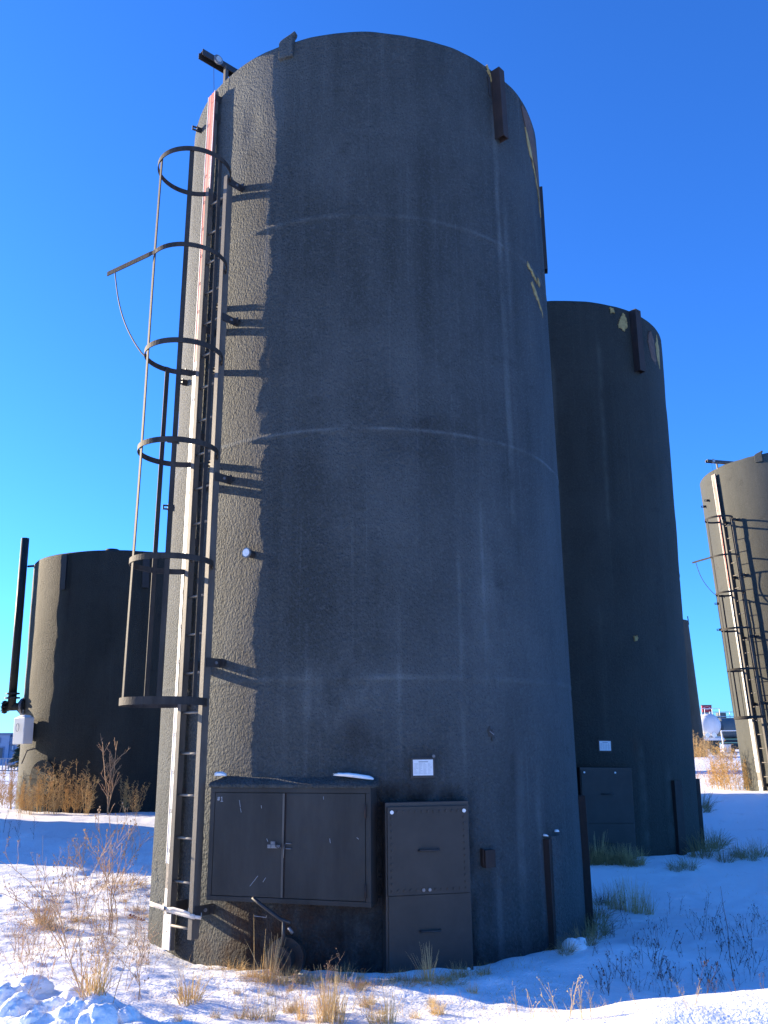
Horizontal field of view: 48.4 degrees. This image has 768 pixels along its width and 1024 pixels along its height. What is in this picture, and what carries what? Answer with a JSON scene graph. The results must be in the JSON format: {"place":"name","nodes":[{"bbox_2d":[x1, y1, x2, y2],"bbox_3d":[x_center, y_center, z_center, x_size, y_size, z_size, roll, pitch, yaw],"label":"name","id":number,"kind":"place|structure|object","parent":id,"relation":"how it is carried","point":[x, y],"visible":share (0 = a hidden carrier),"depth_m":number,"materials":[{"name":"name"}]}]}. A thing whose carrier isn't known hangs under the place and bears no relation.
{"place":"outdoors","nodes":[
{"label":"outdoors","id":0,"kind":"place"},
{"bbox_2d":[0,744,767,1023],"bbox_3d":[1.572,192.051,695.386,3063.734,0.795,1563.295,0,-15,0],"label":"snow ground","id":1,"kind":"structure","parent":0,"point":[741,815],"depth_m":6.10,"materials":[{"name":"snow"}]},
{"bbox_2d":[0,763,17,807],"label":"dry bush","id":2,"kind":"object","parent":1,"relation":"on","point":[2,796],"visible":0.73,"depth_m":23.34,"materials":[{"name":"plant"}]},
{"bbox_2d":[0,733,17,764],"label":"workshop building","id":3,"kind":"structure","parent":1,"relation":"on","point":[8,747],"depth_m":86.95,"materials":[{"name":"blue"}]},
{"bbox_2d":[0,982,22,1006],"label":"snow chunk","id":4,"kind":"object","parent":1,"relation":"on","point":[7,990],"visible":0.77,"depth_m":4.64,"materials":[{"name":"snow"}]},
{"bbox_2d":[3,763,20,808],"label":"dry bush","id":5,"kind":"object","parent":1,"relation":"on","point":[11,794],"visible":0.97,"depth_m":21.25,"materials":[{"name":"plant"}]},
{"bbox_2d":[7,744,19,768],"bbox_3d":[-15.508,10.669,36.484,1.159,2.138,1.246,-14,-20,40],"label":"spruce tree","id":6,"kind":"object","parent":1,"relation":"on","point":[15,756],"visible":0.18,"depth_m":36.36,"materials":[{"name":"green plant"}]},
{"bbox_2d":[0,996,28,1016],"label":"snow chunk","id":7,"kind":"object","parent":1,"relation":"on","point":[14,1006],"visible":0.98,"depth_m":4.48,"materials":[{"name":"snow"}]},
{"bbox_2d":[0,923,38,977],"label":"dry weed","id":8,"kind":"object","parent":1,"relation":"on","point":[23,947],"visible":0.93,"depth_m":5.21,"materials":[{"name":"plant"}]},
{"bbox_2d":[15,775,32,812],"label":"dry bush","id":9,"kind":"object","parent":1,"relation":"on","point":[22,805],"visible":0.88,"depth_m":19.66,"materials":[{"name":"plant"}]},
{"bbox_2d":[11,990,37,1005],"bbox_3d":[-1.937,2.614,4.596,0.150,0.084,0.134,0,-15,0],"label":"snow chunk","id":10,"kind":"object","parent":1,"relation":"on","point":[30,999],"visible":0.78,"depth_m":4.56,"materials":[{"name":"snow"}]},
{"bbox_2d":[14,894,46,961],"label":"dry weed","id":11,"kind":"object","parent":1,"relation":"on","point":[20,934],"visible":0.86,"depth_m":6.07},
{"bbox_2d":[17,1009,44,1023],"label":"snow chunk","id":12,"kind":"object","parent":1,"relation":"on","point":[31,1016],"visible":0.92,"depth_m":4.31,"materials":[{"name":"snow"}]},
{"bbox_2d":[25,784,37,814],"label":"dry bush","id":13,"kind":"object","parent":1,"relation":"on","point":[31,800],"visible":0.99,"depth_m":19.40,"materials":[{"name":"plant"}]},
{"bbox_2d":[11,974,54,997],"bbox_3d":[-2.034,2.723,4.913,0.228,0.123,0.240,-13,-20,39],"label":"snow chunk","id":14,"kind":"object","parent":1,"relation":"on","point":[46,985],"visible":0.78,"depth_m":4.87,"materials":[{"name":"snow"}]},
{"bbox_2d":[10,908,55,973],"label":"dry weed","id":15,"kind":"object","parent":1,"relation":"on","point":[33,943],"visible":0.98,"depth_m":5.00,"materials":[{"name":"plant"}]},
{"bbox_2d":[1,836,66,945],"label":"dry weed","id":16,"kind":"object","parent":1,"relation":"on","point":[30,882],"visible":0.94,"depth_m":6.70,"materials":[{"name":"plant"}]},
{"bbox_2d":[13,884,57,953],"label":"dry weed","id":17,"kind":"object","parent":1,"relation":"on","point":[23,915],"visible":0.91,"depth_m":6.24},
{"bbox_2d":[24,955,48,995],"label":"dry weed","id":18,"kind":"object","parent":1,"relation":"on","point":[38,977],"visible":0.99,"depth_m":4.63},
{"bbox_2d":[33,773,46,812],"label":"dry bush","id":19,"kind":"object","parent":1,"relation":"on","point":[39,797],"visible":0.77,"depth_m":20.48,"materials":[{"name":"plant"}]},
{"bbox_2d":[27,906,72,979],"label":"dry weed","id":20,"kind":"object","parent":1,"relation":"on","point":[49,949],"visible":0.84,"depth_m":5.52,"materials":[{"name":"plant"}]},
{"bbox_2d":[28,892,73,926],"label":"grass tuft","id":21,"kind":"object","parent":1,"relation":"on","point":[40,915],"visible":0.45,"depth_m":7.46,"materials":[{"name":"plant"}]},
{"bbox_2d":[41,996,65,1012],"bbox_3d":[-1.754,2.610,4.533,0.122,0.077,0.117,0,-15,0],"label":"snow chunk","id":22,"kind":"object","parent":1,"relation":"on","point":[56,1002],"visible":0.82,"depth_m":4.51,"materials":[{"name":"snow"}]},
{"bbox_2d":[35,759,74,813],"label":"dry bush","id":23,"kind":"object","parent":1,"relation":"on","point":[50,791],"visible":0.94,"depth_m":19.59,"materials":[{"name":"plant"}]},
{"bbox_2d":[48,770,66,813],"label":"dry bush","id":24,"kind":"object","parent":1,"relation":"on","point":[57,799],"visible":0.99,"depth_m":19.36,"materials":[{"name":"plant"}]},
{"bbox_2d":[39,834,94,987],"bbox_3d":[-1.976,2.500,5.308,0.282,0.910,0.575,2,-16,-10],"label":"dry weed","id":25,"kind":"object","parent":1,"relation":"on","point":[55,924],"visible":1,"depth_m":5.36,"materials":[{"name":"plant"}]},
{"bbox_2d":[54,775,80,812],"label":"dry bush","id":26,"kind":"object","parent":1,"relation":"on","point":[67,798],"visible":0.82,"depth_m":19.96,"materials":[{"name":"plant"}]},
{"bbox_2d":[53,996,87,1018],"bbox_3d":[-1.599,2.545,4.361,0.203,0.113,0.155,-15,-21,43],"label":"snow chunk","id":27,"kind":"object","parent":1,"relation":"on","point":[74,1007],"visible":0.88,"depth_m":4.33,"materials":[{"name":"snow"}]},
{"bbox_2d":[66,761,94,812],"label":"dry bush","id":28,"kind":"object","parent":1,"relation":"on","point":[75,801],"visible":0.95,"depth_m":19.89,"materials":[{"name":"plant"}]},
{"bbox_2d":[31,802,131,961],"bbox_3d":[-2.227,2.706,6.239,0.701,1.108,0.335,5,-16,-21],"label":"dry weed","id":29,"kind":"object","parent":1,"relation":"on","point":[110,845],"visible":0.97,"depth_m":6.28,"materials":[{"name":"plant"}]},
{"bbox_2d":[0,538,164,812],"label":"storage tank","id":30,"kind":"object","parent":1,"relation":"on","point":[68,702],"visible":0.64,"depth_m":21.33,"materials":[{"name":"metal"}]},
{"bbox_2d":[69,837,97,930],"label":"dry weed","id":31,"kind":"object","parent":1,"relation":"on","point":[92,888],"visible":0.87,"depth_m":7.37,"materials":[{"name":"plant"}]},
{"bbox_2d":[56,923,119,991],"bbox_3d":[-1.635,2.462,4.657,0.340,0.351,0.274,7,-17,-25],"label":"dry weed","id":32,"kind":"object","parent":1,"relation":"on","point":[88,959],"visible":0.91,"depth_m":4.62,"materials":[{"name":"plant"}]},
{"bbox_2d":[78,773,99,814],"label":"dry bush","id":33,"kind":"object","parent":1,"relation":"on","point":[88,801],"visible":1,"depth_m":19.39,"materials":[{"name":"plant"}]},
{"bbox_2d":[75,1003,117,1023],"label":"snow chunk","id":34,"kind":"object","parent":1,"relation":"on","point":[105,1013],"visible":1,"depth_m":4.26,"materials":[{"name":"snow"}]},
{"bbox_2d":[81,896,111,957],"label":"dry weed","id":35,"kind":"object","parent":1,"relation":"on","point":[95,930],"visible":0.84,"depth_m":6.11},
{"bbox_2d":[62,943,131,998],"bbox_3d":[-1.584,2.486,4.615,0.310,0.264,0.384,-7,-16,21],"label":"grass tuft","id":36,"kind":"object","parent":1,"relation":"on","point":[94,988],"visible":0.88,"depth_m":4.61,"materials":[{"name":"plant"}]},
{"bbox_2d":[73,926,122,996],"bbox_3d":[-1.541,2.428,4.576,0.268,0.415,0.154,-3,-15,8],"label":"dry weed","id":37,"kind":"object","parent":1,"relation":"on","point":[91,955],"visible":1,"depth_m":4.59,"materials":[{"name":"plant"}]},
{"bbox_2d":[83,806,124,933],"bbox_3d":[-2.452,3.127,7.401,0.409,1.088,0.265,8,-16,-11],"label":"dry weed","id":38,"kind":"object","parent":1,"relation":"on","point":[84,830],"visible":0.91,"depth_m":7.43,"materials":[{"name":"plant"}]},
{"bbox_2d":[101,932,119,991],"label":"dry weed","id":39,"kind":"object","parent":1,"relation":"on","point":[109,957],"visible":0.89,"depth_m":4.70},
{"bbox_2d":[102,921,119,987],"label":"dry weed","id":40,"kind":"object","parent":1,"relation":"on","point":[115,940],"visible":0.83,"depth_m":5.33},
{"bbox_2d":[84,885,141,1002],"bbox_3d":[-1.500,2.373,4.682,0.332,0.614,0.173,-4,-16,14],"label":"dry weed","id":41,"kind":"object","parent":1,"relation":"on","point":[115,937],"visible":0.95,"depth_m":4.66,"materials":[{"name":"plant"}]},
{"bbox_2d":[97,734,129,814],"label":"dry bush","id":42,"kind":"object","parent":1,"relation":"on","point":[112,788],"visible":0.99,"depth_m":19.68,"materials":[{"name":"plant"}]},
{"bbox_2d":[87,870,150,892],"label":"grass tuft","id":43,"kind":"object","parent":1,"relation":"on","point":[125,882],"visible":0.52,"depth_m":9.33,"materials":[{"name":"brown plant"}]},
{"bbox_2d":[118,774,135,812],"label":"dry bush","id":44,"kind":"object","parent":1,"relation":"on","point":[126,794],"visible":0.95,"depth_m":19.85,"materials":[{"name":"brown plant"}]},
{"bbox_2d":[101,803,152,935],"bbox_3d":[-2.248,3.145,7.529,0.458,1.125,0.306,7,-17,-25],"label":"dry weed","id":45,"kind":"object","parent":1,"relation":"on","point":[117,873],"visible":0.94,"depth_m":7.50,"materials":[{"name":"plant"}]},
{"bbox_2d":[117,1005,139,1023],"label":"snow chunk","id":46,"kind":"object","parent":1,"relation":"on","point":[127,1013],"visible":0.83,"depth_m":4.43,"materials":[{"name":"snow"}]},
{"bbox_2d":[113,926,152,1001],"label":"dry weed","id":47,"kind":"object","parent":1,"relation":"on","point":[139,974],"visible":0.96,"depth_m":5.14,"materials":[{"name":"plant"}]},
{"bbox_2d":[127,783,150,814],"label":"dry bush","id":48,"kind":"object","parent":1,"relation":"on","point":[131,800],"visible":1,"depth_m":19.10,"materials":[{"name":"brown plant"}]},
{"bbox_2d":[124,908,158,990],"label":"dry weed","id":49,"kind":"object","parent":1,"relation":"on","point":[153,935],"visible":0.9,"depth_m":5.26,"materials":[{"name":"plant"}]},
{"bbox_2d":[125,923,159,979],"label":"dry weed","id":50,"kind":"object","parent":1,"relation":"on","point":[139,950],"visible":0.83,"depth_m":5.56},
{"bbox_2d":[165,963,230,1006],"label":"grass tuft","id":51,"kind":"object","parent":1,"relation":"on","point":[180,995],"visible":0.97,"depth_m":5.13,"materials":[{"name":"plant"}]},
{"bbox_2d":[216,957,255,973],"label":"grass tuft","id":52,"kind":"object","parent":1,"relation":"on","point":[236,966],"visible":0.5,"depth_m":5.95,"materials":[{"name":"beige plant"}]},
{"bbox_2d":[239,995,270,1020],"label":"grass tuft","id":53,"kind":"object","parent":1,"relation":"on","point":[253,1015],"visible":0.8,"depth_m":4.85,"materials":[{"name":"plant"}]},
{"bbox_2d":[254,985,282,1021],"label":"grass tuft","id":54,"kind":"object","parent":1,"relation":"on","point":[271,1015],"visible":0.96,"depth_m":4.76,"materials":[{"name":"plant"}]},
{"bbox_2d":[252,932,287,983],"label":"grass tuft","id":55,"kind":"object","parent":1,"relation":"on","point":[269,966],"visible":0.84,"depth_m":5.57,"materials":[{"name":"plant"}]},
{"bbox_2d":[273,967,297,985],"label":"grass tuft","id":56,"kind":"object","parent":1,"relation":"on","point":[286,979],"visible":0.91,"depth_m":5.52,"materials":[{"name":"plant"}]},
{"bbox_2d":[284,981,313,1021],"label":"grass tuft","id":57,"kind":"object","parent":1,"relation":"on","point":[300,1017],"visible":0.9,"depth_m":4.79,"materials":[{"name":"plant"}]},
{"bbox_2d":[302,978,333,1023],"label":"grass tuft","id":58,"kind":"object","parent":1,"relation":"on","point":[323,1013],"visible":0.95,"depth_m":4.71,"materials":[{"name":"plant"}]},
{"bbox_2d":[310,968,348,1016],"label":"grass tuft","id":59,"kind":"object","parent":1,"relation":"on","point":[326,993],"visible":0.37,"depth_m":4.85,"materials":[{"name":"plant"}]},
{"bbox_2d":[308,964,357,1022],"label":"grass tuft","id":60,"kind":"object","parent":1,"relation":"on","point":[326,1017],"visible":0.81,"depth_m":4.70,"materials":[{"name":"plant"}]},
{"bbox_2d":[321,972,368,1023],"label":"grass tuft","id":61,"kind":"object","parent":1,"relation":"on","point":[343,1009],"visible":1,"depth_m":4.66,"materials":[{"name":"plant"}]},
{"bbox_2d":[332,962,359,979],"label":"grass tuft","id":62,"kind":"object","parent":1,"relation":"on","point":[349,972],"visible":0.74,"depth_m":5.64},
{"bbox_2d":[107,31,593,975],"bbox_3d":[-0.330,-0.174,8.605,4.171,8.355,4.047,0,-15,0],"label":"storage tank","id":63,"kind":"object","parent":1,"relation":"on","point":[361,571],"visible":0.98,"depth_m":6.89,"materials":[{"name":"concrete"}]},
{"bbox_2d":[150,901,201,933],"bbox_3d":[-1.527,2.995,6.258,0.540,0.238,0.107,-11,-19,35],"label":"tied strip","id":64,"kind":"object","parent":63,"relation":"attached to","point":[180,912],"visible":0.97,"depth_m":6.23,"materials":[{"name":"fabric"}]},
{"bbox_2d":[333,773,373,779],"bbox_3d":[-0.220,1.891,6.114,0.295,0.051,0.078,0,-15,0],"label":"snow patch","id":65,"kind":"object","parent":63,"relation":"on","point":[354,775],"visible":1,"depth_m":6.09,"materials":[{"name":"snow"}]},
{"bbox_2d":[353,996,398,1023],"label":"grass tuft","id":66,"kind":"object","parent":1,"relation":"on","point":[373,1021],"visible":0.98,"depth_m":4.60,"materials":[{"name":"plant"}]},
{"bbox_2d":[0,859,766,1023],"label":"dry stubble","id":67,"kind":"object","parent":1,"relation":"on","point":[356,973],"visible":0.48,"depth_m":5.50,"materials":[{"name":"plant"}]},
{"bbox_2d":[374,981,408,1023],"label":"grass tuft","id":68,"kind":"object","parent":1,"relation":"on","point":[392,1012],"visible":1,"depth_m":4.57,"materials":[{"name":"plant"}]},
{"bbox_2d":[416,942,438,981],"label":"grass tuft","id":69,"kind":"object","parent":1,"relation":"on","point":[426,975],"visible":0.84,"depth_m":5.50,"materials":[{"name":"plant"}]},
{"bbox_2d":[415,968,452,990],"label":"grass tuft","id":70,"kind":"object","parent":1,"relation":"on","point":[436,979],"visible":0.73,"depth_m":5.44,"materials":[{"name":"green plant"}]},
{"bbox_2d":[421,996,451,1015],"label":"grass tuft","id":71,"kind":"object","parent":1,"relation":"on","point":[440,1011],"visible":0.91,"depth_m":4.82,"materials":[{"name":"plant"}]},
{"bbox_2d":[430,971,466,986],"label":"grass tuft","id":72,"kind":"object","parent":1,"relation":"on","point":[448,979],"visible":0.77,"depth_m":5.47,"materials":[{"name":"green plant"}]},
{"bbox_2d":[445,960,472,977],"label":"grass tuft","id":73,"kind":"object","parent":1,"relation":"on","point":[457,972],"visible":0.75,"depth_m":5.61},
{"bbox_2d":[549,935,579,955],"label":"grass tuft","id":74,"kind":"object","parent":1,"relation":"on","point":[571,951],"visible":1,"depth_m":6.04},
{"bbox_2d":[561,937,588,950],"bbox_3d":[1.397,3.134,6.150,0.227,0.129,0.194,0,-15,0],"label":"snow covered rock","id":75,"kind":"object","parent":1,"relation":"on","point":[582,946],"visible":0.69,"depth_m":6.12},
{"bbox_2d":[565,919,611,945],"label":"grass tuft","id":76,"kind":"object","parent":1,"relation":"on","point":[593,940],"visible":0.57,"depth_m":6.19,"materials":[{"name":"plant"}]},
{"bbox_2d":[581,915,610,940],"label":"grass tuft","id":77,"kind":"object","parent":1,"relation":"on","point":[593,931],"visible":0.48,"depth_m":6.95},
{"bbox_2d":[585,905,622,935],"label":"grass tuft","id":78,"kind":"object","parent":1,"relation":"on","point":[603,929],"visible":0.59,"depth_m":7.14,"materials":[{"name":"plant"}]},
{"bbox_2d":[592,898,616,919],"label":"grass tuft","id":79,"kind":"object","parent":1,"relation":"on","point":[602,914],"visible":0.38,"depth_m":7.89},
{"bbox_2d":[592,886,618,905],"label":"grass tuft","id":80,"kind":"object","parent":1,"relation":"on","point":[603,902],"visible":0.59,"depth_m":8.45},
{"bbox_2d":[593,898,620,929],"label":"grass tuft","id":81,"kind":"object","parent":1,"relation":"on","point":[596,919],"visible":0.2,"depth_m":7.43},
{"bbox_2d":[602,883,619,909],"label":"grass tuft","id":82,"kind":"object","parent":1,"relation":"on","point":[611,906],"visible":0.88,"depth_m":8.26,"materials":[{"name":"plant"}]},
{"bbox_2d":[605,879,627,909],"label":"grass tuft","id":83,"kind":"object","parent":1,"relation":"on","point":[619,905],"visible":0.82,"depth_m":8.22,"materials":[{"name":"plant"}]},
{"bbox_2d":[606,845,640,866],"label":"grass tuft","id":84,"kind":"object","parent":1,"relation":"on","point":[624,858],"visible":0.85,"depth_m":10.42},
{"bbox_2d":[547,301,704,863],"bbox_3d":[2.347,1.186,13.515,4.520,8.195,3.970,1,-15,0],"label":"storage tank","id":85,"kind":"object","parent":1,"relation":"on","point":[638,783],"visible":0.45,"depth_m":11.88,"materials":[{"name":"concrete"}]},
{"bbox_2d":[614,874,642,912],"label":"grass tuft","id":86,"kind":"object","parent":1,"relation":"on","point":[632,909],"visible":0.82,"depth_m":8.12,"materials":[{"name":"plant"}]},
{"bbox_2d":[626,880,651,913],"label":"grass tuft","id":87,"kind":"object","parent":1,"relation":"on","point":[637,906],"visible":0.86,"depth_m":8.02,"materials":[{"name":"plant"}]},
{"bbox_2d":[640,890,657,914],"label":"grass tuft","id":88,"kind":"object","parent":1,"relation":"on","point":[649,906],"visible":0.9,"depth_m":7.93,"materials":[{"name":"plant"}]},
{"bbox_2d":[664,859,687,871],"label":"grass tuft","id":89,"kind":"object","parent":1,"relation":"on","point":[670,867],"visible":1,"depth_m":10.18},
{"bbox_2d":[672,855,705,870],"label":"grass tuft","id":90,"kind":"object","parent":1,"relation":"on","point":[692,866],"visible":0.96,"depth_m":10.24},
{"bbox_2d":[683,616,705,756],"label":"storage tank","id":91,"kind":"object","parent":1,"relation":"on","point":[697,729],"visible":0.19,"depth_m":68.06,"materials":[{"name":"concrete"}]},
{"bbox_2d":[682,836,724,858],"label":"grass tuft","id":92,"kind":"object","parent":1,"relation":"on","point":[702,854],"visible":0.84,"depth_m":10.99,"materials":[{"name":"plant"}]},
{"bbox_2d":[703,755,716,788],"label":"dry bush","id":93,"kind":"object","parent":1,"relation":"on","point":[712,782],"visible":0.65,"depth_m":21.04,"materials":[{"name":"plant"}]},
{"bbox_2d":[692,824,730,851],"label":"grass tuft","id":94,"kind":"object","parent":1,"relation":"on","point":[706,842],"visible":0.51,"depth_m":11.47,"materials":[{"name":"plant"}]},
{"bbox_2d":[700,708,723,752],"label":"tank railcar","id":95,"kind":"object","parent":1,"relation":"on","point":[711,725],"visible":0.35,"depth_m":91.89,"materials":[{"name":"metal"}]},
{"bbox_2d":[709,746,724,788],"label":"dry bush","id":96,"kind":"object","parent":1,"relation":"on","point":[714,776],"visible":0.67,"depth_m":20.68,"materials":[{"name":"plant"}]},
{"bbox_2d":[704,827,734,848],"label":"grass tuft","id":97,"kind":"object","parent":1,"relation":"on","point":[709,841],"visible":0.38,"depth_m":12.19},
{"bbox_2d":[710,740,731,789],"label":"dry bush","id":98,"kind":"object","parent":1,"relation":"on","point":[725,782],"visible":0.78,"depth_m":20.33,"materials":[{"name":"plant"}]},
{"bbox_2d":[709,845,739,862],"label":"grass tuft","id":99,"kind":"object","parent":1,"relation":"on","point":[725,859],"visible":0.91,"depth_m":10.79,"materials":[{"name":"plant"}]},
{"bbox_2d":[714,744,740,790],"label":"dry bush","id":100,"kind":"object","parent":1,"relation":"on","point":[727,773],"visible":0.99,"depth_m":19.96,"materials":[{"name":"plant"}]},
{"bbox_2d":[717,718,738,752],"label":"tank railcar","id":101,"kind":"object","parent":1,"relation":"on","point":[729,737],"visible":0.24,"depth_m":94.89,"materials":[{"name":"metal"}]},
{"bbox_2d":[692,451,767,790],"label":"storage tank","id":102,"kind":"object","parent":1,"relation":"on","point":[734,494],"visible":0.93,"depth_m":20.17,"materials":[{"name":"grey metal"}]},
{"bbox_2d":[728,751,744,789],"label":"dry bush","id":103,"kind":"object","parent":1,"relation":"on","point":[742,784],"visible":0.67,"depth_m":20.15,"materials":[{"name":"plant"}]},
{"bbox_2d":[738,756,749,790],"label":"dry bush","id":104,"kind":"object","parent":1,"relation":"on","point":[746,779],"visible":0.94,"depth_m":19.92,"materials":[{"name":"plant"}]},
{"bbox_2d":[731,843,762,860],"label":"grass tuft","id":105,"kind":"object","parent":1,"relation":"on","point":[752,856],"visible":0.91,"depth_m":10.93,"materials":[{"name":"plant"}]},
{"bbox_2d":[741,838,767,857],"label":"grass tuft","id":106,"kind":"object","parent":1,"relation":"on","point":[766,853],"visible":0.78,"depth_m":11.14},
{"bbox_2d":[0,0,767,743],"label":"sky","id":107,"kind":"structure","parent":0,"point":[649,118],"materials":[{"name":"blue"}]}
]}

